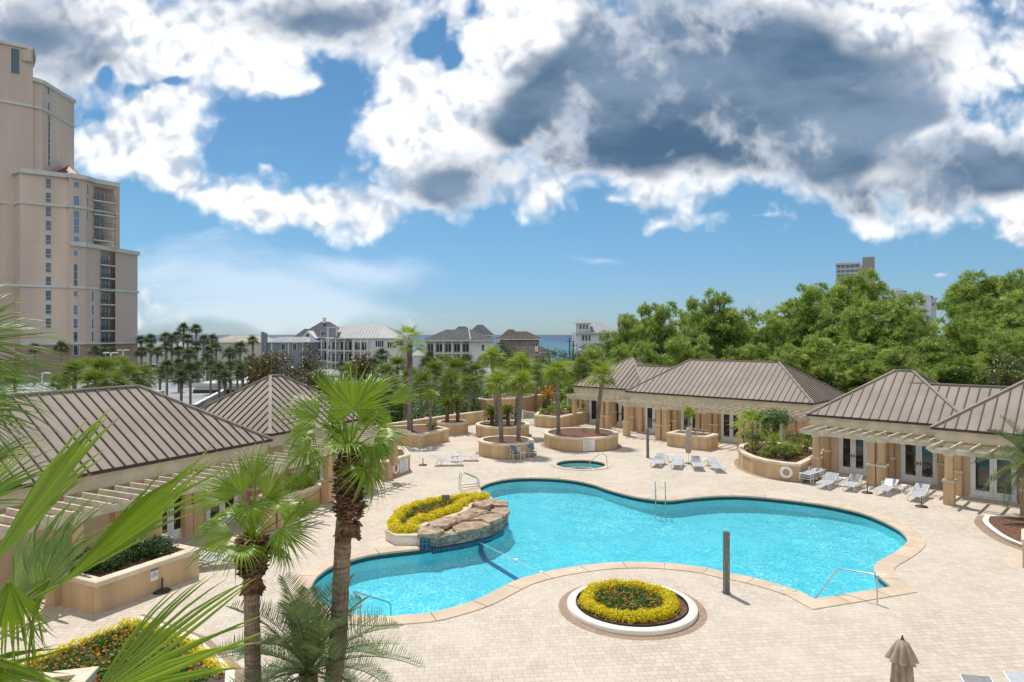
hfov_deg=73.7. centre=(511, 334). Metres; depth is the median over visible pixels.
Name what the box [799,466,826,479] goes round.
sun lounger
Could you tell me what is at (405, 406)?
sabal palm
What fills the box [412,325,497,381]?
seaside house
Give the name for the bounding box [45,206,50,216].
window
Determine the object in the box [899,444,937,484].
door
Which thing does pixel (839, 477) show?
side table
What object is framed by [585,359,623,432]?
sabal palm
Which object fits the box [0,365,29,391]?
sabal palm
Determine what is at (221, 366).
sabal palm
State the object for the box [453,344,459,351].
gallery door
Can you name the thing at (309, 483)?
grass clump
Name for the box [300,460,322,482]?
door
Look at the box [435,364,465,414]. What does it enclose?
sabal palm
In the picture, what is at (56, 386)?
sabal palm
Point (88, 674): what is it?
raised bed
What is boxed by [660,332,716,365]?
pine tree
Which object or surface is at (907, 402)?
pool pavilion
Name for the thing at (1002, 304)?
broadleaf tree
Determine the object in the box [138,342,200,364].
seaside house
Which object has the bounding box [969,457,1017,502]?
door
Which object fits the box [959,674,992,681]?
sun lounger
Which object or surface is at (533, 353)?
seaside house
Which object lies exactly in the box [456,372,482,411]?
sabal palm
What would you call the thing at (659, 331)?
tree
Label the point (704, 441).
rectangular planter
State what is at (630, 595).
marigold blooms
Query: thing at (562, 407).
bright bush
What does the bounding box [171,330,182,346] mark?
sabal palm
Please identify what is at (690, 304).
pine tree
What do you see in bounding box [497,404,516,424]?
cycad
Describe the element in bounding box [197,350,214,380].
sabal palm
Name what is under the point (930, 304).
distant hotel
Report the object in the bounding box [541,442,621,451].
paver border
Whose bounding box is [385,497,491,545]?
fountain planter
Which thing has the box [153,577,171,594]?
umbrella base
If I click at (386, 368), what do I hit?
sabal palm
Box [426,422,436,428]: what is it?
planter shrub
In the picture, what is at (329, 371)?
seaside house
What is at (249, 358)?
sabal palm
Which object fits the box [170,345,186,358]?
sabal palm
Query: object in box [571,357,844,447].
pool pavilion
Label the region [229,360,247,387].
sabal palm
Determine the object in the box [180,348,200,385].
sabal palm
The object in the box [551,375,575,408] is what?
broadleaf tree
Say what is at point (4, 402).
fan palm
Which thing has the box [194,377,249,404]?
garage wall
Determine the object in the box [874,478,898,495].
sun lounger
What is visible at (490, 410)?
cycad
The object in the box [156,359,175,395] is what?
sabal palm
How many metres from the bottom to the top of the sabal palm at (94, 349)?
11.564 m
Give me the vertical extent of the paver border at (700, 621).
0.001 m
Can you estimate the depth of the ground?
131.71 m
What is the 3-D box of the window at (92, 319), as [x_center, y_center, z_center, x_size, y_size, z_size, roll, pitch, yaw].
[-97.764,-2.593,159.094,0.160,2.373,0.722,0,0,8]
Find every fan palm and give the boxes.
[0,284,86,468]
[0,408,269,681]
[178,443,337,681]
[263,358,434,681]
[728,406,773,450]
[755,428,793,456]
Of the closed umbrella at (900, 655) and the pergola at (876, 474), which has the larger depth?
the pergola at (876, 474)
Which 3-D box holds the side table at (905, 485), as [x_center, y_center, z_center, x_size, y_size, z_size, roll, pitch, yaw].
[21.050,8.279,36.510,0.511,0.458,0.510,0,0,0]
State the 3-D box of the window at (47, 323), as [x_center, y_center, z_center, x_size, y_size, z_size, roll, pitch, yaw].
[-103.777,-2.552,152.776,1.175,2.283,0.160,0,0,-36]
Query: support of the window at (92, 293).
in the hotel tower at (68, 264)
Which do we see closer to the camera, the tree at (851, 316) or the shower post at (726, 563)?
the shower post at (726, 563)
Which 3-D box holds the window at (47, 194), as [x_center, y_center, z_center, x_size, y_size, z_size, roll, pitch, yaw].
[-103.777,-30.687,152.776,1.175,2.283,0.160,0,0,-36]
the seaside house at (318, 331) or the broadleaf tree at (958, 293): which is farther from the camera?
the seaside house at (318, 331)
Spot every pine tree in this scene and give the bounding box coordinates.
[560,343,613,407]
[598,314,646,359]
[604,343,636,364]
[624,301,654,336]
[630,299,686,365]
[634,340,676,365]
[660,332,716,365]
[672,294,705,345]
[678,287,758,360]
[713,342,765,360]
[745,319,760,335]
[748,312,791,360]
[753,341,811,376]
[764,298,799,343]
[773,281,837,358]
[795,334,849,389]
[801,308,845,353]
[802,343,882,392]
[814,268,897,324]
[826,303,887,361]
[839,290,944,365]
[849,345,935,390]
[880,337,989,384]
[932,301,980,342]
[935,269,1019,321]
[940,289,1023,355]
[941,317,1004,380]
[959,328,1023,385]
[995,267,1023,311]
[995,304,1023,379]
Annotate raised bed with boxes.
[9,666,98,681]
[475,393,542,417]
[1021,529,1023,567]
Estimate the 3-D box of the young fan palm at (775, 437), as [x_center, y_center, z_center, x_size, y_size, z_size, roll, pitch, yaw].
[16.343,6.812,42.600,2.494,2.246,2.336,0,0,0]
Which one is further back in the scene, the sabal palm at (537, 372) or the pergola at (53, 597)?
the sabal palm at (537, 372)
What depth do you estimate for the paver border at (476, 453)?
47.19 m
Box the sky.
[0,0,1023,334]
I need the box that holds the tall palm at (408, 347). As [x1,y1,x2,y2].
[389,323,428,429]
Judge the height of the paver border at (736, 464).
0.001 m
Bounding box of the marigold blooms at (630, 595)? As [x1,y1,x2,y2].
[596,584,660,609]
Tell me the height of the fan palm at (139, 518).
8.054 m
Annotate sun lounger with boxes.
[199,548,234,566]
[433,455,463,465]
[449,450,477,460]
[650,453,665,467]
[670,454,683,468]
[690,456,704,470]
[707,457,725,471]
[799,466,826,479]
[799,468,826,481]
[799,472,825,484]
[816,472,838,489]
[841,474,862,491]
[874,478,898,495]
[906,483,929,501]
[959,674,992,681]
[1003,670,1023,681]
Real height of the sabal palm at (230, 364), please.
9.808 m
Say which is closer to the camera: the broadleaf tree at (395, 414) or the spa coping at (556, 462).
the spa coping at (556, 462)
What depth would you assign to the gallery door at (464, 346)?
184.16 m
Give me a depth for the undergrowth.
110.06 m
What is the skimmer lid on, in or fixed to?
on the pool coping at (897, 585)
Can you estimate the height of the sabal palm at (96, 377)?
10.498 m
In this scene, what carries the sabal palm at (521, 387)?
on the round planter at (491, 447)
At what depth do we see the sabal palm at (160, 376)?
99.75 m
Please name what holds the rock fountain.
on the pool deck at (962, 608)
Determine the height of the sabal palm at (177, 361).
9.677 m
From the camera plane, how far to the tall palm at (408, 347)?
54.33 m
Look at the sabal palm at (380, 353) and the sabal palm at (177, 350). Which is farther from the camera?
the sabal palm at (177, 350)
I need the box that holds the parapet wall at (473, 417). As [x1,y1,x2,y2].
[363,410,486,429]
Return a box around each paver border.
[44,614,244,681]
[475,451,536,458]
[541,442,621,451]
[558,585,706,639]
[734,458,824,482]
[974,515,1021,550]
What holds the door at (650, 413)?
in the pool pavilion at (751, 384)
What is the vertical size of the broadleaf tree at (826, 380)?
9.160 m
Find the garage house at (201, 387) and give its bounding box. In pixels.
[192,380,253,394]
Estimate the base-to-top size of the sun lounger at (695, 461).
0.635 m
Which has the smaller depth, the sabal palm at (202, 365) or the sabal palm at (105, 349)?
the sabal palm at (202, 365)
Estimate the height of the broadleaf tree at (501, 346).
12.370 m
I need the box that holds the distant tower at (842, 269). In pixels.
[835,257,874,328]
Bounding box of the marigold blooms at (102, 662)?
[31,625,200,681]
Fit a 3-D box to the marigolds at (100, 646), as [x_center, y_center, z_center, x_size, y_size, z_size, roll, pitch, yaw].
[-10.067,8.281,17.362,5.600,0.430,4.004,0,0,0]
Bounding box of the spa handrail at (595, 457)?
[589,453,607,468]
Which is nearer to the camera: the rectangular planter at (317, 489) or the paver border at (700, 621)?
the paver border at (700, 621)
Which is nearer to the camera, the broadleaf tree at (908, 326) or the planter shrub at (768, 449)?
the planter shrub at (768, 449)
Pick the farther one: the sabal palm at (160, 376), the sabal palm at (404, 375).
the sabal palm at (160, 376)
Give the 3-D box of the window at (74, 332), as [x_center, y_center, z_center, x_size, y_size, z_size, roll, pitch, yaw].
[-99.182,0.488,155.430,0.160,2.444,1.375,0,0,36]
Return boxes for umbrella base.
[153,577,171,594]
[861,484,872,493]
[915,497,927,507]
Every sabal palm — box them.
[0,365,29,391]
[24,342,41,384]
[45,373,70,390]
[52,340,71,374]
[54,356,89,389]
[73,355,100,385]
[74,365,117,388]
[82,355,122,384]
[86,344,103,358]
[97,347,110,360]
[98,368,134,385]
[106,353,133,377]
[107,346,117,357]
[110,361,146,385]
[129,362,163,390]
[133,344,149,364]
[134,334,146,351]
[142,332,158,367]
[144,342,156,374]
[149,344,166,371]
[152,366,170,389]
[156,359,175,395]
[157,331,170,359]
[159,340,174,360]
[163,333,179,376]
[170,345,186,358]
[170,368,191,401]
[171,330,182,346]
[172,357,186,391]
[175,322,190,359]
[176,360,204,403]
[178,333,196,369]
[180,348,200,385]
[187,340,204,377]
[188,323,203,341]
[191,360,207,382]
[196,333,212,373]
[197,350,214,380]
[200,344,217,380]
[202,359,217,393]
[205,332,219,364]
[207,359,230,398]
[208,341,224,379]
[214,370,236,395]
[220,344,237,377]
[220,360,238,393]
[228,341,249,379]
[228,359,245,389]
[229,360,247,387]
[242,352,259,379]
[246,335,259,371]
[333,359,346,372]
[337,360,360,403]
[361,382,387,425]
[363,354,384,381]
[370,346,393,402]
[371,359,399,420]
[380,354,407,421]
[380,373,407,418]
[388,385,420,420]
[397,365,423,387]
[407,369,437,418]
[416,355,433,417]
[421,349,438,378]
[421,357,451,416]
[421,388,438,430]
[434,352,459,393]
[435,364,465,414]
[443,355,471,394]
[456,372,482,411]
[457,353,478,398]
[465,361,488,396]
[476,344,507,424]
[480,366,513,441]
[502,348,539,424]
[506,367,539,440]
[521,352,531,393]
[527,359,549,417]
[537,355,575,433]
[568,355,596,379]
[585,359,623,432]
[681,404,696,426]
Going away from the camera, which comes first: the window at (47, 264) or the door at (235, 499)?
the door at (235, 499)
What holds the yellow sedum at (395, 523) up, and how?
on the fountain planter at (398, 538)
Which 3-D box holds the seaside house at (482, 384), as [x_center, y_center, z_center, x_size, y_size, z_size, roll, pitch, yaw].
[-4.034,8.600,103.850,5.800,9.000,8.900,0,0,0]
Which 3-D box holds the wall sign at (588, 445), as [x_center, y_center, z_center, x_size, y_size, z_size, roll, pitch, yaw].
[5.595,8.060,49.682,0.860,0.800,0.026,0,0,-6]
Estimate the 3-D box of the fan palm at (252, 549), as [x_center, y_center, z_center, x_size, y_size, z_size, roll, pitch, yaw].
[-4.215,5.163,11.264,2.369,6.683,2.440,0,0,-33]
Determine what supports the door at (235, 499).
in the pool pavilion at (150, 434)
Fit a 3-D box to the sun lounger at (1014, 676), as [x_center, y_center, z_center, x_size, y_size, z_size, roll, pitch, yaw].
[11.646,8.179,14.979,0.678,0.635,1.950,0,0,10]
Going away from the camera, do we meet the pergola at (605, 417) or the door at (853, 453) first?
the door at (853, 453)
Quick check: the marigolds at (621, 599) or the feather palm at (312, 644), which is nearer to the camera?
the feather palm at (312, 644)
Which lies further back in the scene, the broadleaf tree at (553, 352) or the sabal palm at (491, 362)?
the broadleaf tree at (553, 352)
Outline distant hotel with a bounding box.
[874,287,937,325]
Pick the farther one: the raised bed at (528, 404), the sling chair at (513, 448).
the raised bed at (528, 404)
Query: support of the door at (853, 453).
in the pool pavilion at (907, 402)
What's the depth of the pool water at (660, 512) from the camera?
34.07 m
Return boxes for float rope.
[479,542,542,572]
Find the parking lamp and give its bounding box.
[41,372,51,390]
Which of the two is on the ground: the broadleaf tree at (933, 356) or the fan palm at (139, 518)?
the broadleaf tree at (933, 356)
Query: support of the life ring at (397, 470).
attached to the angular planter at (404, 455)
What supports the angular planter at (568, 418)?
on the pool deck at (962, 608)
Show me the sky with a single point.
(281, 167)
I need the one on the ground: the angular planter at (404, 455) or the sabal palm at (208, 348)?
the sabal palm at (208, 348)
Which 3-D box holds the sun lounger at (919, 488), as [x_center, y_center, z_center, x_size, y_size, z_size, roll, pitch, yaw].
[21.015,8.179,35.309,0.678,0.635,1.950,0,0,44]
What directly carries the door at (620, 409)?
in the pool pavilion at (751, 384)
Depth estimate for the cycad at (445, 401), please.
58.85 m
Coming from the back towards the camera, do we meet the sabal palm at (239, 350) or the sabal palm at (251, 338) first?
the sabal palm at (251, 338)
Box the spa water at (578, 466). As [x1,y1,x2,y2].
[561,462,601,468]
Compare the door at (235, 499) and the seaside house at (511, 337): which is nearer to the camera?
the door at (235, 499)
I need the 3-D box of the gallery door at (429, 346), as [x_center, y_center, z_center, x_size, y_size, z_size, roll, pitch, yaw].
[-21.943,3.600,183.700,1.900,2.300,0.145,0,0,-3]
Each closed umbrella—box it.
[684,425,691,463]
[884,635,918,681]
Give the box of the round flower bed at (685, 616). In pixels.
[567,580,697,635]
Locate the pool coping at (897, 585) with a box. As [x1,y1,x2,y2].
[291,475,925,625]
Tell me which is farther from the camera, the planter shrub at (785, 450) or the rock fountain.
the planter shrub at (785, 450)
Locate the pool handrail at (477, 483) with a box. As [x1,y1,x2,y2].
[458,472,479,490]
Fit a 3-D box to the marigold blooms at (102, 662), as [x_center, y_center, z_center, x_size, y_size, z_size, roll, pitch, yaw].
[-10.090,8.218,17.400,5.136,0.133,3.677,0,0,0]
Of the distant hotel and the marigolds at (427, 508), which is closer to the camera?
the marigolds at (427, 508)
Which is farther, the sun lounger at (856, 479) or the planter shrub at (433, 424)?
the planter shrub at (433, 424)
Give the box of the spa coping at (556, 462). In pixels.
[550,459,611,469]
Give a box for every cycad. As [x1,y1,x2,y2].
[432,391,459,422]
[442,390,471,421]
[481,404,495,424]
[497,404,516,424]
[534,385,561,407]
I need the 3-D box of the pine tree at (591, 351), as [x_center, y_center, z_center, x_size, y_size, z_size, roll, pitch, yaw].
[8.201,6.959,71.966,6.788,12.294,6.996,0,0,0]
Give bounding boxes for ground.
[260,362,568,422]
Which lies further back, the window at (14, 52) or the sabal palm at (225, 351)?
the window at (14, 52)
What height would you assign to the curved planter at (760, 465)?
1.070 m
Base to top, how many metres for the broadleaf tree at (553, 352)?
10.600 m
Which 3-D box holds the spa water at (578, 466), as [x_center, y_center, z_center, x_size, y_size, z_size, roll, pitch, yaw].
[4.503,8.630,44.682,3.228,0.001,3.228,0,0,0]
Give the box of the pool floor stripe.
[478,543,519,579]
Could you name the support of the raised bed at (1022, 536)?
on the pool deck at (962, 608)
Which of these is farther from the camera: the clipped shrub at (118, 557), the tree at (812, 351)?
the tree at (812, 351)
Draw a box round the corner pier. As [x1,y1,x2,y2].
[379,461,392,479]
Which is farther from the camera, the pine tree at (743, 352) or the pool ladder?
the pine tree at (743, 352)
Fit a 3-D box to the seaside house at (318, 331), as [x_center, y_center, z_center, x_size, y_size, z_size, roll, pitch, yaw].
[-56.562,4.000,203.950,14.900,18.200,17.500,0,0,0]
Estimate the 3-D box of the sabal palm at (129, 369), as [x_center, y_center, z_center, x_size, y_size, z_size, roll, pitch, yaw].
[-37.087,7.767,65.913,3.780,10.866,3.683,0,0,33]
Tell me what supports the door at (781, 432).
in the pool pavilion at (751, 384)
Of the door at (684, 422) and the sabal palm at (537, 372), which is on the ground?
the sabal palm at (537, 372)
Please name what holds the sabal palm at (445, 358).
on the ground
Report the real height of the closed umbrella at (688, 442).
2.550 m
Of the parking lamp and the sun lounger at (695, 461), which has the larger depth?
the parking lamp
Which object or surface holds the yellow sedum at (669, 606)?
on the round flower bed at (685, 616)
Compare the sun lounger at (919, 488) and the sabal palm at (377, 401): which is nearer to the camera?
the sun lounger at (919, 488)
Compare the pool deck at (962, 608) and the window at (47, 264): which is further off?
the window at (47, 264)
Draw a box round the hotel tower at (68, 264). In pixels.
[0,40,139,376]
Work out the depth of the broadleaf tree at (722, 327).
88.40 m
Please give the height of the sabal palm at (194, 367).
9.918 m
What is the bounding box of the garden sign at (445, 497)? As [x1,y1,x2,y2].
[442,495,449,500]
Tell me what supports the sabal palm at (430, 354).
on the ground
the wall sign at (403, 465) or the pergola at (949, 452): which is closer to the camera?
the pergola at (949, 452)
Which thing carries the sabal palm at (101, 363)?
on the ground
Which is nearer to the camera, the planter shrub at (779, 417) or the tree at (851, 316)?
the planter shrub at (779, 417)
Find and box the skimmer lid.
[782,591,796,595]
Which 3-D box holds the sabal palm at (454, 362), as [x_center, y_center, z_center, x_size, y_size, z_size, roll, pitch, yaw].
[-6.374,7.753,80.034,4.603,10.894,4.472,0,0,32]
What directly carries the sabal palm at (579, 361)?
on the ground
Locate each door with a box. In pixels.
[162,495,181,539]
[204,483,238,527]
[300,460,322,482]
[318,341,323,348]
[340,342,346,349]
[340,353,346,360]
[355,342,359,349]
[361,342,365,349]
[427,344,433,351]
[436,344,442,351]
[445,344,451,351]
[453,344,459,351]
[462,344,468,351]
[589,400,597,422]
[616,404,623,425]
[644,408,662,432]
[681,411,694,430]
[720,414,737,441]
[760,418,782,442]
[837,438,867,475]
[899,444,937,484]
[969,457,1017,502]
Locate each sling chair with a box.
[509,445,520,458]
[527,442,536,455]
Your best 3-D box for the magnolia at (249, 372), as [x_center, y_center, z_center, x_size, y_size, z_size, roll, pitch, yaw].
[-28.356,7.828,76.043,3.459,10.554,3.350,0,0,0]
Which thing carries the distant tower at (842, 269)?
on the ground
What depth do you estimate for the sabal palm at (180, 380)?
83.83 m
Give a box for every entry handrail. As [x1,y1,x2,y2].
[353,591,391,632]
[815,568,877,603]
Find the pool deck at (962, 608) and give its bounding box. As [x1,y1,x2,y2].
[0,418,1023,681]
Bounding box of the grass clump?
[260,473,317,492]
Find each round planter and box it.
[437,419,468,434]
[475,420,529,437]
[478,435,533,458]
[544,427,618,450]
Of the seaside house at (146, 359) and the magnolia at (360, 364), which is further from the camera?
the seaside house at (146, 359)
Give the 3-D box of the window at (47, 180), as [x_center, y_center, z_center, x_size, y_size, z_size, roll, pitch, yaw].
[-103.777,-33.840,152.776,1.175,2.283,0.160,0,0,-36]
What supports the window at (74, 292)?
in the hotel tower at (68, 264)
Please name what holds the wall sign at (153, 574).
attached to the rectangular planter at (96, 593)
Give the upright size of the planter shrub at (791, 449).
1.035 m
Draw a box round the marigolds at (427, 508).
[407,498,456,517]
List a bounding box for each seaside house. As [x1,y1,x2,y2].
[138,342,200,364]
[206,335,272,367]
[261,332,320,378]
[294,318,338,368]
[305,369,407,402]
[325,324,412,369]
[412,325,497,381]
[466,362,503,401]
[495,329,542,376]
[507,346,549,375]
[517,346,553,391]
[572,318,613,356]
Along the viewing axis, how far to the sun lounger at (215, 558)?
24.90 m
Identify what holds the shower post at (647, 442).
on the pool deck at (962, 608)
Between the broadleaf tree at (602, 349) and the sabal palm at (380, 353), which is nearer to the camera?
the broadleaf tree at (602, 349)
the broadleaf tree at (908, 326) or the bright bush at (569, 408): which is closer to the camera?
the bright bush at (569, 408)
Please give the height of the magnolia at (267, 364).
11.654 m
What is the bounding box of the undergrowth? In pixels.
[136,359,578,422]
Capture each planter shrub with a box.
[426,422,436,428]
[740,431,767,447]
[743,437,770,452]
[745,406,796,450]
[756,443,779,456]
[774,445,798,459]
[778,442,805,458]
[783,435,811,454]
[784,429,812,450]
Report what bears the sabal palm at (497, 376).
on the round planter at (491, 447)
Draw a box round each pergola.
[0,450,326,606]
[281,427,410,504]
[565,393,628,428]
[616,399,809,448]
[799,425,938,486]
[926,440,1023,515]
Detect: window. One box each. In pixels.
[10,47,19,74]
[45,178,50,188]
[45,192,50,202]
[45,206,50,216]
[45,220,50,230]
[45,234,50,244]
[45,248,50,258]
[45,262,50,272]
[45,276,50,284]
[45,290,50,299]
[45,304,50,313]
[45,318,50,327]
[47,114,49,165]
[73,181,79,187]
[73,195,79,205]
[73,210,79,233]
[73,236,79,241]
[73,250,79,255]
[73,264,79,285]
[73,291,79,296]
[73,305,79,314]
[73,318,79,328]
[73,331,79,341]
[73,345,79,355]
[91,291,93,301]
[91,305,93,314]
[91,318,93,328]
[91,332,93,341]
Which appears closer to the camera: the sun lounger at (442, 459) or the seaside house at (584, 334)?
the sun lounger at (442, 459)
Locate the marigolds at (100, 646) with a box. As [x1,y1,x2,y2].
[31,625,212,681]
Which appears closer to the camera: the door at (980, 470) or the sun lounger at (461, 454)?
the door at (980, 470)
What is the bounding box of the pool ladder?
[655,482,666,519]
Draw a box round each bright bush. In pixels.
[535,405,555,414]
[553,404,568,411]
[566,404,571,412]
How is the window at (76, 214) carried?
in the hotel tower at (68, 264)
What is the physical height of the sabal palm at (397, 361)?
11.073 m
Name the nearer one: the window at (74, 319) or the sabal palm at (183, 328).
the window at (74, 319)
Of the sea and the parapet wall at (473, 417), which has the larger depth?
the sea
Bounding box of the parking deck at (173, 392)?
[0,366,244,407]
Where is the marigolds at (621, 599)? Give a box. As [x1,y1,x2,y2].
[593,584,663,611]
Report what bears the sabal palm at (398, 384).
on the ground
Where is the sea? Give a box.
[138,335,940,361]
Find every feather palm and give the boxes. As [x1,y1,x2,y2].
[210,571,425,681]
[971,415,1023,508]
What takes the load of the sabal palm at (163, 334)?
on the ground
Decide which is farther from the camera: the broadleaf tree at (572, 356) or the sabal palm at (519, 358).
the broadleaf tree at (572, 356)
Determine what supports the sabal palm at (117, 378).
on the ground
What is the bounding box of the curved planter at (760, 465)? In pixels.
[738,442,821,481]
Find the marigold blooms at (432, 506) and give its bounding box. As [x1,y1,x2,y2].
[409,499,454,514]
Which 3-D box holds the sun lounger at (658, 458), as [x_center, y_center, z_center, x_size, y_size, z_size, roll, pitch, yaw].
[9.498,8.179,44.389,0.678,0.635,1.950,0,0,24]
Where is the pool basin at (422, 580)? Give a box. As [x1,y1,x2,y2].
[313,477,906,617]
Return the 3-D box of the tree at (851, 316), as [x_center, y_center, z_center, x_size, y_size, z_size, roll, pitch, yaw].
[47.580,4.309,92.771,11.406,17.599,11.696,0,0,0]
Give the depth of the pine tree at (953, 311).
100.11 m
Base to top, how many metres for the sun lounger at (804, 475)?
0.554 m
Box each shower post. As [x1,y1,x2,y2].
[645,428,649,457]
[721,531,731,594]
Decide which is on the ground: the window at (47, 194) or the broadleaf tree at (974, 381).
the broadleaf tree at (974, 381)
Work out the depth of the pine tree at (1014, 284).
99.64 m
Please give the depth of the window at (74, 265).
155.30 m
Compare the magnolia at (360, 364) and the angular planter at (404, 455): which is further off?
the magnolia at (360, 364)
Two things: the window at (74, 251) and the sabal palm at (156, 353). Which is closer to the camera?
the sabal palm at (156, 353)
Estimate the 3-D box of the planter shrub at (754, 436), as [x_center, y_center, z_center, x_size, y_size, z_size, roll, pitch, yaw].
[16.242,6.993,45.654,1.805,1.374,1.834,0,0,29]
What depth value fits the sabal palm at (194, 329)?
169.76 m
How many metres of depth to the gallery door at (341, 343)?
189.63 m
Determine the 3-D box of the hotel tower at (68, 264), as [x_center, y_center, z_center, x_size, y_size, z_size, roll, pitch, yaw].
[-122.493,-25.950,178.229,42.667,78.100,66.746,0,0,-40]
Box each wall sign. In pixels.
[150,567,157,581]
[400,458,407,472]
[583,440,594,450]
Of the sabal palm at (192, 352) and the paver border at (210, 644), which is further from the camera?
the sabal palm at (192, 352)
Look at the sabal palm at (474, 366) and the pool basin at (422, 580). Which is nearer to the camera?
the pool basin at (422, 580)
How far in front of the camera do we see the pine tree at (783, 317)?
109.38 m
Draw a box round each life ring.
[393,463,399,474]
[779,464,793,478]
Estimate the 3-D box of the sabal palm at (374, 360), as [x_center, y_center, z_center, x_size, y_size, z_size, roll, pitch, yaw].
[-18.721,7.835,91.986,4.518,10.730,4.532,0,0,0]
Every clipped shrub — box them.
[67,539,143,579]
[127,532,178,561]
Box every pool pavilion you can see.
[0,374,374,589]
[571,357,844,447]
[806,369,1023,502]
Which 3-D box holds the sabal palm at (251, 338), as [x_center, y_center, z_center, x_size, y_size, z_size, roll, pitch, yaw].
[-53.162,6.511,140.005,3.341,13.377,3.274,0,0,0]
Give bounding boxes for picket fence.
[522,410,533,424]
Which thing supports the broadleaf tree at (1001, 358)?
on the ground
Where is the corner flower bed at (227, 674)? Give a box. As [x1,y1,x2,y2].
[21,615,234,681]
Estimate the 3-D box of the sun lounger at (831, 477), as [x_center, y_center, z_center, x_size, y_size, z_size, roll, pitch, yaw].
[17.642,8.179,38.160,0.678,0.635,1.950,0,0,42]
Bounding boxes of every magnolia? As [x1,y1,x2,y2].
[242,347,307,383]
[243,358,270,386]
[293,367,326,390]
[296,342,323,385]
[347,351,376,404]
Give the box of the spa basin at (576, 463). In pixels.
[557,461,604,468]
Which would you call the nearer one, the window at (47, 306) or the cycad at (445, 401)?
the cycad at (445, 401)
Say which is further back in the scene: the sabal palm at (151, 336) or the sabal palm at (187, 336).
the sabal palm at (151, 336)
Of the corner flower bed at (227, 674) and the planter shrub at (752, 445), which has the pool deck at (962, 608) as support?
the corner flower bed at (227, 674)
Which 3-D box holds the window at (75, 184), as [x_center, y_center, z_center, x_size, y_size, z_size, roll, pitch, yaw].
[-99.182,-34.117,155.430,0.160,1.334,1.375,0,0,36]
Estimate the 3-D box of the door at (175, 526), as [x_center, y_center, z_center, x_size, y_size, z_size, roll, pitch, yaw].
[-14.134,7.310,28.303,0.160,2.400,1.870,0,0,26]
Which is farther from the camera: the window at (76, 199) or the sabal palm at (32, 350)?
the window at (76, 199)
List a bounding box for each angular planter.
[374,448,410,476]
[388,424,449,446]
[534,408,588,427]
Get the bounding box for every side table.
[837,476,846,486]
[901,484,910,493]
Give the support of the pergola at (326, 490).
on the pool deck at (962, 608)
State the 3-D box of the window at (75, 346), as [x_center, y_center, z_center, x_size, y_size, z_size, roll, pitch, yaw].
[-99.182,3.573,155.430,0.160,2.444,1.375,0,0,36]
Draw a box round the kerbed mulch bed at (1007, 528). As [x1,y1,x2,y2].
[983,515,1023,547]
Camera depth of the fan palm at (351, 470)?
11.37 m
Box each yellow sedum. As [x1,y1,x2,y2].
[4,616,232,677]
[386,490,489,533]
[576,578,680,623]
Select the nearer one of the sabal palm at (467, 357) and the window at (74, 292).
the sabal palm at (467, 357)
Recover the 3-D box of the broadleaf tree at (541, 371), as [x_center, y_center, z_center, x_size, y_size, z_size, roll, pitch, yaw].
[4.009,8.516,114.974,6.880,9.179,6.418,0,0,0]
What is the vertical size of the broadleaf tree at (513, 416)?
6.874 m
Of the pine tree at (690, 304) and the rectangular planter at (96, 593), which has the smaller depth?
the rectangular planter at (96, 593)
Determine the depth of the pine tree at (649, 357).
77.41 m
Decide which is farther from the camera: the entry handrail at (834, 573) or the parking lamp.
the parking lamp
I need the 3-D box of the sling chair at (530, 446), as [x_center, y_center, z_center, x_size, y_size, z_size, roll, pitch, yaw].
[1.356,8.020,47.343,0.590,0.969,0.714,0,0,-16]
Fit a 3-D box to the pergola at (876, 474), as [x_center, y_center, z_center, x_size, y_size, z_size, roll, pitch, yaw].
[20.325,7.045,39.032,7.289,2.950,2.308,0,0,44]
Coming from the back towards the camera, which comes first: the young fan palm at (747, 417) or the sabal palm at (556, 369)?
the sabal palm at (556, 369)
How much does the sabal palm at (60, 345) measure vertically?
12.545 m
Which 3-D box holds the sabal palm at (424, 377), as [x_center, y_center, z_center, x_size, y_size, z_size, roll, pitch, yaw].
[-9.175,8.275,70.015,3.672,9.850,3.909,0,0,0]
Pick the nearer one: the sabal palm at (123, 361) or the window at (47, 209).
the sabal palm at (123, 361)
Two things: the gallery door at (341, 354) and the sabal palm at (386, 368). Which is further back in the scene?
the gallery door at (341, 354)
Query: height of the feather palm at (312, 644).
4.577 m
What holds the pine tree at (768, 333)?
on the ground
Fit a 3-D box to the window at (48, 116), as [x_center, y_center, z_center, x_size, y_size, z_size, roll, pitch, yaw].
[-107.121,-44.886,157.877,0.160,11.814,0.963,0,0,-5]
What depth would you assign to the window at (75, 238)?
155.45 m
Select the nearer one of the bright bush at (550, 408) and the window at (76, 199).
the bright bush at (550, 408)
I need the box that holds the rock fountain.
[416,498,509,553]
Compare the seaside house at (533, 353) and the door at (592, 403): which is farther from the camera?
the seaside house at (533, 353)
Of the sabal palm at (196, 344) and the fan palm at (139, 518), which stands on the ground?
the sabal palm at (196, 344)
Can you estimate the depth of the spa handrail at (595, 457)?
43.42 m
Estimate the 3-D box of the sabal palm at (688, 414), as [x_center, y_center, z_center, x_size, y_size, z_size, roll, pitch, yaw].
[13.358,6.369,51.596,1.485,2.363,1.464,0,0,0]
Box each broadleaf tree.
[381,403,403,422]
[455,396,481,412]
[471,391,491,420]
[490,339,523,388]
[504,392,525,419]
[517,359,551,392]
[528,383,552,415]
[534,346,574,393]
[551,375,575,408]
[558,348,580,370]
[579,343,615,359]
[818,370,846,392]
[936,370,980,384]
[976,349,1023,385]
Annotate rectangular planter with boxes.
[61,543,200,614]
[250,483,320,510]
[666,430,718,450]
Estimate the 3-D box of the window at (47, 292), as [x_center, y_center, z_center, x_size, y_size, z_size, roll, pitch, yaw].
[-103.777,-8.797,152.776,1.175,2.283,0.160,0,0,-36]

